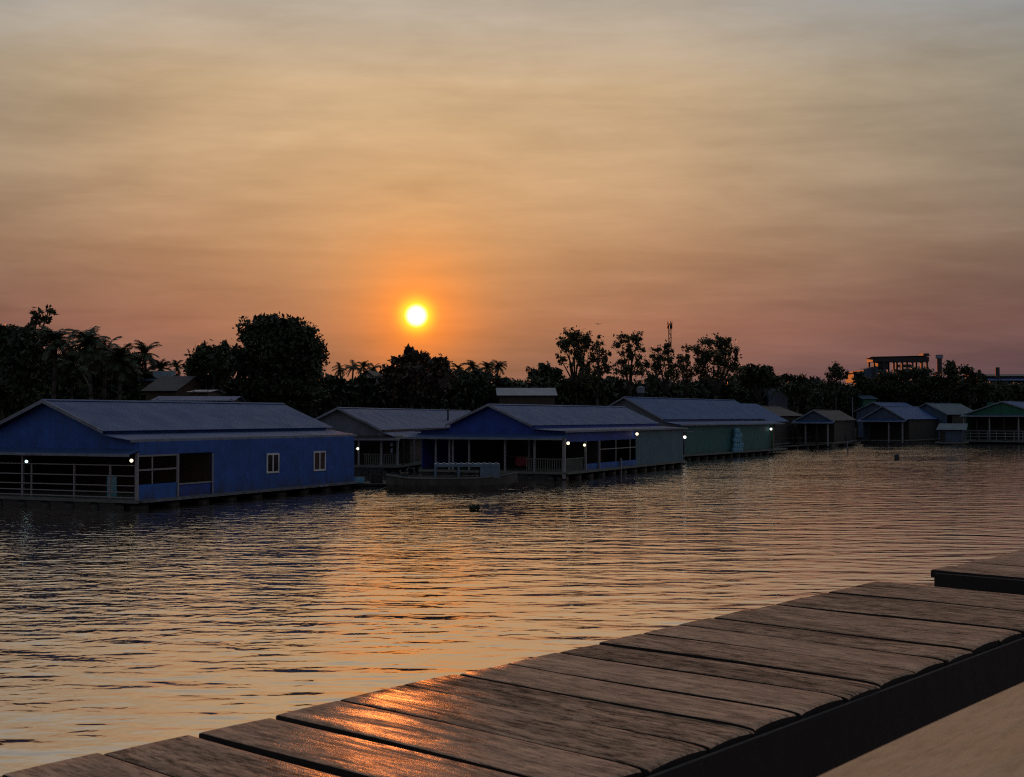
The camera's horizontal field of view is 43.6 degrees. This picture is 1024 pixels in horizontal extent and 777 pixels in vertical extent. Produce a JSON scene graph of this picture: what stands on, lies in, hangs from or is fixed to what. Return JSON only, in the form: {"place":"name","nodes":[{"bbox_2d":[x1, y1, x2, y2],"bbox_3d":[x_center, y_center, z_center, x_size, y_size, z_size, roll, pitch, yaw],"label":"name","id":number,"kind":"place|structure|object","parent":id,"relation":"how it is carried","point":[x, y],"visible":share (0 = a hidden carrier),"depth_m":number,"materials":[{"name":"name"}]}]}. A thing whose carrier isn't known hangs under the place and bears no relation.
{"place":"outdoors","nodes":[
{"label":"outdoors","id":0,"kind":"place"},
{"bbox_2d":[0,440,1023,775],"bbox_3d":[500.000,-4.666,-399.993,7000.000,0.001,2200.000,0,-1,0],"label":"river water","id":1,"kind":"structure","parent":0,"point":[126,628],"depth_m":32.98,"materials":[{"name":"brown liquid"}]},
{"bbox_2d":[0,399,358,509],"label":"floating house","id":2,"kind":"structure","parent":1,"relation":"on","point":[72,453],"depth_m":60.48,"materials":[{"name":"blue paint"}]},
{"bbox_2d":[106,476,116,496],"bbox_3d":[-17.599,4.305,56.291,0.453,0.990,0.453,0,-1,0],"label":"water barrel","id":3,"kind":"object","parent":2,"relation":"on","point":[113,482],"visible":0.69,"depth_m":56.12,"materials":[{"name":"blue plastic"}]},
{"bbox_2d":[266,453,279,472],"bbox_3d":[-11.881,3.704,63.605,0.046,0.988,1.060,-1,-1,24],"label":"window","id":4,"kind":"structure","parent":2,"relation":"in","point":[272,459],"depth_m":63.56,"materials":[{"name":"white wood"}]},
{"bbox_2d":[313,451,325,470],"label":"window","id":5,"kind":"structure","parent":2,"relation":"in","point":[319,457],"depth_m":67.38,"materials":[{"name":"white wood"}]},
{"bbox_2d":[351,481,385,488],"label":"wooden raft","id":6,"kind":"object","parent":1,"relation":"on","point":[366,485],"visible":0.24,"depth_m":70.68,"materials":[{"name":"brown wood"}]},
{"bbox_2d":[354,477,363,482],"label":"crate","id":7,"kind":"object","parent":6,"relation":"on","point":[359,479],"visible":0.54,"depth_m":71.00,"materials":[{"name":"blue plastic"}]},
{"bbox_2d":[365,487,385,494],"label":"bamboo pole","id":8,"kind":"object","parent":1,"relation":"on","point":[374,491],"visible":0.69,"depth_m":66.64,"materials":[{"name":"brown wood"}]},
{"bbox_2d":[314,407,470,473],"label":"floating house","id":9,"kind":"structure","parent":1,"relation":"on","point":[382,445],"depth_m":92.44,"materials":[{"name":"metal"}]},
{"bbox_2d":[386,462,517,490],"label":"wooden boat","id":10,"kind":"object","parent":1,"relation":"on","point":[489,477],"visible":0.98,"depth_m":68.65,"materials":[{"name":"wood"}]},
{"bbox_2d":[469,505,479,509],"bbox_3d":[-1.589,5.086,54.557,0.509,0.320,0.546,0,-1,0],"label":"water plant","id":11,"kind":"object","parent":1,"relation":"in","point":[474,507],"visible":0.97,"depth_m":54.42,"materials":[{"name":"green plant"}]},
{"bbox_2d":[404,404,687,479],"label":"floating house","id":12,"kind":"structure","parent":1,"relation":"on","point":[559,442],"depth_m":86.63,"materials":[{"name":"blue paint"}]},
{"bbox_2d":[515,457,528,465],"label":"hanging cloth","id":13,"kind":"object","parent":12,"relation":"hanging from","point":[520,461],"visible":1,"depth_m":81.98,"materials":[{"name":"fabric"}]},
{"bbox_2d":[608,397,788,459],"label":"floating house","id":14,"kind":"structure","parent":1,"relation":"on","point":[711,424],"depth_m":124.36,"materials":[{"name":"paint"}]},
{"bbox_2d":[756,406,802,445],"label":"floating house","id":15,"kind":"structure","parent":1,"relation":"on","point":[784,430],"depth_m":166.20,"materials":[{"name":"metal"}]},
{"bbox_2d":[775,434,854,449],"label":"floating walkway","id":16,"kind":"structure","parent":1,"relation":"on","point":[807,446],"depth_m":159.56,"materials":[{"name":"brown wood"}]},
{"bbox_2d":[791,409,856,446],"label":"floating house","id":17,"kind":"structure","parent":1,"relation":"on","point":[830,428],"depth_m":167.58,"materials":[{"name":"metal"}]},
{"bbox_2d":[854,402,911,439],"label":"floating house","id":18,"kind":"structure","parent":1,"relation":"on","point":[863,411],"depth_m":217.65,"materials":[{"name":"blue metal"}]},
{"bbox_2d":[856,406,951,443],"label":"floating house","id":19,"kind":"structure","parent":1,"relation":"on","point":[888,425],"depth_m":185.68,"materials":[{"name":"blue metal"}]},
{"bbox_2d":[908,403,973,440],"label":"floating house","id":20,"kind":"structure","parent":1,"relation":"on","point":[943,411],"depth_m":200.15,"materials":[{"name":"grey metal"}]},
{"bbox_2d":[935,423,968,442],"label":"floating shed","id":21,"kind":"structure","parent":1,"relation":"on","point":[951,432],"depth_m":180.08,"materials":[{"name":"grey paint"}]},
{"bbox_2d":[940,431,944,441],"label":"door","id":22,"kind":"structure","parent":21,"relation":"in","point":[942,433],"depth_m":180.29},
{"bbox_2d":[960,401,1023,443],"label":"floating house","id":23,"kind":"structure","parent":1,"relation":"on","point":[1001,422],"depth_m":186.53,"materials":[{"name":"green metal"}]},
{"bbox_2d":[0,581,1023,776],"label":"plank platform","id":24,"kind":"structure","parent":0,"point":[816,685],"depth_m":3.61,"materials":[{"name":"brown wood"}]},
{"bbox_2d":[0,0,1023,385],"label":"sky","id":25,"kind":"structure","parent":0,"point":[810,185],"materials":[{"name":"orange"}]},
{"bbox_2d":[931,549,1023,594],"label":"plank platform","id":26,"kind":"structure","parent":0,"point":[1003,573],"depth_m":6.56,"materials":[{"name":"brown wood"}]},
{"bbox_3d":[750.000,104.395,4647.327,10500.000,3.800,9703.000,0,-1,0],"label":"ground","id":27,"kind":"structure","parent":0,"visible":0},
{"bbox_2d":[0,323,59,420],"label":"broadleaf tree","id":28,"kind":"object","parent":27,"relation":"on","point":[21,355],"visible":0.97,"depth_m":95.48,"materials":[{"name":"green plant"}]},
{"bbox_2d":[25,304,58,405],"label":"airy tree","id":29,"kind":"object","parent":27,"relation":"on","point":[40,319],"visible":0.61,"depth_m":98.13,"materials":[{"name":"green plant"}]},
{"bbox_2d":[35,325,76,398],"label":"palm tree","id":30,"kind":"object","parent":27,"relation":"on","point":[58,340],"visible":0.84,"depth_m":92.92,"materials":[{"name":"green plant"}]},
{"bbox_2d":[50,350,93,398],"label":"palm tree","id":31,"kind":"object","parent":27,"relation":"on","point":[72,369],"visible":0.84,"depth_m":97.56,"materials":[{"name":"green plant"}]},
{"bbox_2d":[61,326,111,399],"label":"palm tree","id":32,"kind":"object","parent":27,"relation":"on","point":[90,341],"visible":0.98,"depth_m":90.79,"materials":[{"name":"green plant"}]},
{"bbox_2d":[91,336,122,399],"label":"palm tree","id":33,"kind":"object","parent":27,"relation":"on","point":[104,375],"visible":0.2,"depth_m":94.92,"materials":[{"name":"green plant"}]},
{"bbox_2d":[95,343,143,399],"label":"palm tree","id":34,"kind":"object","parent":27,"relation":"on","point":[121,356],"visible":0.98,"depth_m":91.74,"materials":[{"name":"green plant"}]},
{"bbox_2d":[131,340,161,371],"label":"palm tree","id":35,"kind":"object","parent":27,"relation":"on","point":[144,350],"visible":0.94,"depth_m":117.93,"materials":[{"name":"green plant"}]},
{"bbox_2d":[138,371,177,398],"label":"bank hut","id":36,"kind":"object","parent":27,"relation":"on","point":[147,381],"visible":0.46,"depth_m":118.81,"materials":[{"name":"grey metal"}]},
{"bbox_2d":[147,358,171,370],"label":"palm tree","id":37,"kind":"object","parent":27,"relation":"on","point":[160,365],"visible":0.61,"depth_m":121.89,"materials":[{"name":"green plant"}]},
{"bbox_2d":[141,376,203,400],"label":"bank hut","id":38,"kind":"object","parent":27,"relation":"on","point":[171,385],"visible":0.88,"depth_m":110.21,"materials":[{"name":"metal"}]},
{"bbox_2d":[168,360,183,375],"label":"palm tree","id":39,"kind":"object","parent":27,"relation":"on","point":[176,365],"visible":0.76,"depth_m":149.92,"materials":[{"name":"green plant"}]},
{"bbox_2d":[150,396,246,401],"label":"bank shed","id":40,"kind":"structure","parent":27,"relation":"on","point":[206,398],"depth_m":86.78,"materials":[{"name":"metal"}]},
{"bbox_2d":[188,390,225,395],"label":"bank shed","id":41,"kind":"structure","parent":27,"relation":"on","point":[206,392],"depth_m":94.70,"materials":[{"name":"metal"}]},
{"bbox_2d":[181,339,236,395],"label":"broadleaf tree","id":42,"kind":"object","parent":27,"relation":"on","point":[215,362],"visible":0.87,"depth_m":112.75,"materials":[{"name":"green plant"}]},
{"bbox_2d":[227,311,329,406],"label":"broadleaf tree","id":43,"kind":"object","parent":27,"relation":"on","point":[280,360],"visible":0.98,"depth_m":116.19,"materials":[{"name":"green plant"}]},
{"bbox_2d":[332,362,347,376],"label":"palm tree","id":44,"kind":"object","parent":27,"relation":"on","point":[340,370],"visible":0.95,"depth_m":164.92,"materials":[{"name":"green plant"}]},
{"bbox_2d":[344,360,362,378],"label":"palm tree","id":45,"kind":"object","parent":27,"relation":"on","point":[352,367],"visible":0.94,"depth_m":171.02,"materials":[{"name":"green plant"}]},
{"bbox_2d":[356,360,372,374],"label":"palm tree","id":46,"kind":"object","parent":27,"relation":"on","point":[364,365],"visible":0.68,"depth_m":176.89,"materials":[{"name":"green plant"}]},
{"bbox_2d":[357,370,382,377],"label":"bank hut","id":47,"kind":"object","parent":27,"relation":"on","point":[370,373],"visible":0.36,"depth_m":139.46,"materials":[{"name":"metal"}]},
{"bbox_2d":[365,363,381,371],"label":"palm tree","id":48,"kind":"object","parent":27,"relation":"on","point":[373,368],"visible":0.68,"depth_m":164.91,"materials":[{"name":"green plant"}]},
{"bbox_2d":[374,343,459,408],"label":"broadleaf tree","id":49,"kind":"object","parent":27,"relation":"on","point":[416,372],"visible":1,"depth_m":133.38,"materials":[{"name":"green plant"}]},
{"bbox_2d":[452,363,464,370],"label":"palm tree","id":50,"kind":"object","parent":27,"relation":"on","point":[456,366],"visible":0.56,"depth_m":176.94,"materials":[{"name":"green plant"}]},
{"bbox_2d":[461,360,480,370],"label":"palm tree","id":51,"kind":"object","parent":27,"relation":"on","point":[471,363],"visible":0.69,"depth_m":164.72,"materials":[{"name":"green plant"}]},
{"bbox_2d":[480,361,497,373],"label":"palm tree","id":52,"kind":"object","parent":27,"relation":"on","point":[487,367],"visible":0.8,"depth_m":170.73,"materials":[{"name":"green plant"}]},
{"bbox_2d":[491,360,506,375],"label":"palm tree","id":53,"kind":"object","parent":27,"relation":"on","point":[499,365],"visible":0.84,"depth_m":176.86,"materials":[{"name":"green plant"}]},
{"bbox_2d":[3,348,1023,421],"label":"undergrowth","id":54,"kind":"object","parent":27,"relation":"on","point":[473,390],"visible":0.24,"depth_m":152.93,"materials":[{"name":"green plant"}]},
{"bbox_2d":[495,388,557,404],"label":"bank hut","id":55,"kind":"object","parent":27,"relation":"on","point":[541,396],"visible":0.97,"depth_m":147.61,"materials":[{"name":"metal"}]},
{"bbox_2d":[526,361,566,384],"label":"broadleaf tree","id":56,"kind":"object","parent":27,"relation":"on","point":[555,374],"visible":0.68,"depth_m":167.55,"materials":[{"name":"green plant"}]},
{"bbox_2d":[555,325,593,404],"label":"airy tree","id":57,"kind":"object","parent":27,"relation":"on","point":[575,340],"visible":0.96,"depth_m":167.74,"materials":[{"name":"green plant"}]},
{"bbox_2d":[575,334,613,405],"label":"airy tree","id":58,"kind":"object","parent":27,"relation":"on","point":[598,371],"visible":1,"depth_m":165.06,"materials":[{"name":"green plant"}]},
{"bbox_2d":[610,330,647,396],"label":"airy tree","id":59,"kind":"object","parent":27,"relation":"on","point":[626,370],"visible":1,"depth_m":165.62,"materials":[{"name":"green plant"}]},
{"bbox_2d":[637,386,644,396],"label":"water tank","id":60,"kind":"object","parent":27,"relation":"on","point":[640,389],"visible":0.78,"depth_m":161.64,"materials":[{"name":"metal"}]},
{"bbox_2d":[641,340,690,397],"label":"airy tree","id":61,"kind":"object","parent":27,"relation":"on","point":[655,366],"visible":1,"depth_m":169.87,"materials":[{"name":"green plant"}]},
{"bbox_2d":[667,321,671,381],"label":"telecom mast","id":62,"kind":"object","parent":27,"relation":"on","point":[670,324],"visible":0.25,"depth_m":300.52,"materials":[{"name":"metal"}]},
{"bbox_2d":[679,343,699,397],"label":"airy tree","id":63,"kind":"object","parent":27,"relation":"on","point":[687,376],"visible":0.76,"depth_m":174.49,"materials":[{"name":"green plant"}]},
{"bbox_2d":[690,332,745,398],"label":"airy tree","id":64,"kind":"object","parent":27,"relation":"on","point":[720,353],"visible":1,"depth_m":169.95,"materials":[{"name":"green plant"}]},
{"bbox_2d":[729,363,788,404],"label":"broadleaf tree","id":65,"kind":"object","parent":27,"relation":"on","point":[764,376],"visible":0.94,"depth_m":184.42,"materials":[{"name":"green plant"}]},
{"bbox_2d":[763,383,787,408],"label":"bank hut","id":66,"kind":"object","parent":27,"relation":"on","point":[776,400],"visible":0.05,"depth_m":208.53,"materials":[{"name":"grey metal"}]},
{"bbox_2d":[769,373,825,412],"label":"broadleaf tree","id":67,"kind":"object","parent":27,"relation":"on","point":[802,385],"visible":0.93,"depth_m":204.26,"materials":[{"name":"green plant"}]},
{"bbox_2d":[824,361,849,409],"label":"broadleaf tree","id":68,"kind":"object","parent":27,"relation":"on","point":[836,374],"visible":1,"depth_m":232.13,"materials":[{"name":"green plant"}]},
{"bbox_2d":[855,395,877,427],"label":"bank hut","id":69,"kind":"object","parent":27,"relation":"on","point":[863,400],"visible":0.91,"depth_m":237.95,"materials":[{"name":"green metal"}]},
{"bbox_2d":[845,353,930,385],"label":"factory","id":70,"kind":"structure","parent":27,"relation":"on","point":[882,363],"depth_m":421.19,"materials":[{"name":"metal"}]},
{"bbox_2d":[851,365,946,402],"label":"broadleaf tree","id":71,"kind":"object","parent":27,"relation":"on","point":[889,384],"visible":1,"depth_m":241.51,"materials":[{"name":"green plant"}]},
{"bbox_2d":[936,355,942,374],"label":"pipe tower","id":72,"kind":"structure","parent":27,"relation":"on","point":[939,358],"depth_m":414.56,"materials":[{"name":"metal"}]},
{"bbox_2d":[939,360,962,402],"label":"broadleaf tree","id":73,"kind":"object","parent":27,"relation":"on","point":[950,370],"visible":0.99,"depth_m":238.96,"materials":[{"name":"green plant"}]},
{"bbox_2d":[952,364,999,408],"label":"broadleaf tree","id":74,"kind":"object","parent":27,"relation":"on","point":[973,383],"visible":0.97,"depth_m":242.69,"materials":[{"name":"green plant"}]},
{"bbox_2d":[961,367,1023,384],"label":"warehouse","id":75,"kind":"structure","parent":27,"relation":"on","point":[997,376],"depth_m":380.13,"materials":[{"name":"blue paint"}]},
{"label":"terrace","id":76,"kind":"structure","parent":0,"visible":0},
{"bbox_2d":[818,682,1023,776],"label":"handrail","id":77,"kind":"object","parent":76,"relation":"on","point":[984,738],"visible":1,"depth_m":1.60,"materials":[{"name":"brown wood"}]}
]}

